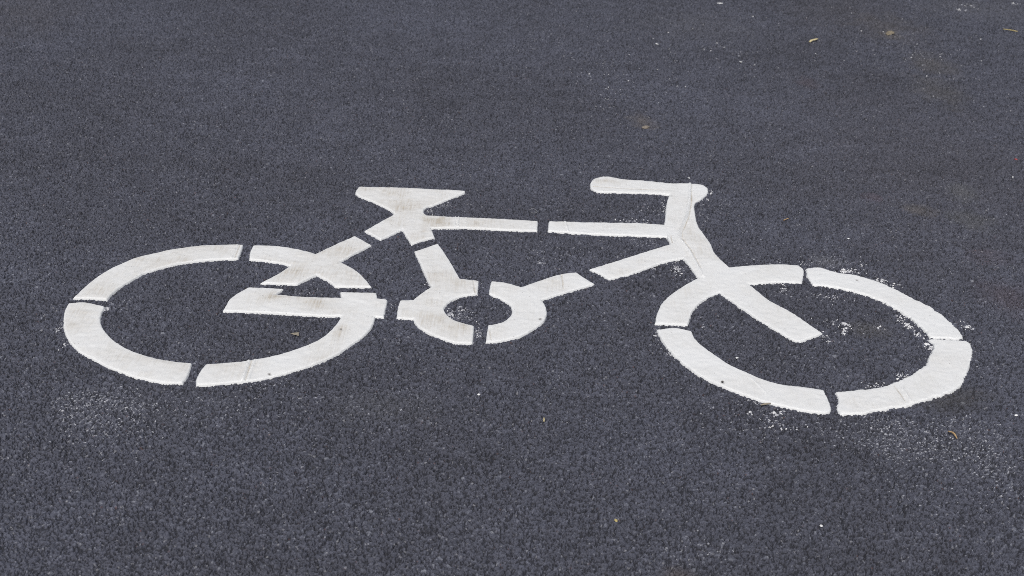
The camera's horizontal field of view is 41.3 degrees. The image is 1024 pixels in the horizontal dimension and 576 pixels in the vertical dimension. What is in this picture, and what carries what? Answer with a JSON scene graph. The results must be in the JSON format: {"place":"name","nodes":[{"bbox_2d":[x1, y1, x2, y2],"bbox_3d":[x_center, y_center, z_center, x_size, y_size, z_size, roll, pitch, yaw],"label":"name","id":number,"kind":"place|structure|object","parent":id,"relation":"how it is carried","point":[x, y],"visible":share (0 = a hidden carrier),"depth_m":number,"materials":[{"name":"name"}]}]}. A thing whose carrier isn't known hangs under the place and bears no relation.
{"place":"outdoors","nodes":[
{"label":"outdoors","id":0,"kind":"place"},
{"bbox_2d":[0,0,1023,575],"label":"road","id":1,"kind":"structure","parent":0,"point":[130,130],"depth_m":3.24,"materials":[{"name":"grey asphalt"}]},
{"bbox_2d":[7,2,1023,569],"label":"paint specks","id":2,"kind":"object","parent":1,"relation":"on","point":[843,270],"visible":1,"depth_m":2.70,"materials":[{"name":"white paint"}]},
{"bbox_2d":[63,177,972,416],"bbox_3d":[0.020,-0.051,3.297,2.013,0.014,1.265,2,26,0],"label":"bicycle marking","id":3,"kind":"object","parent":1,"relation":"on","point":[943,371],"visible":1,"depth_m":3.13,"materials":[{"name":"white paint"}]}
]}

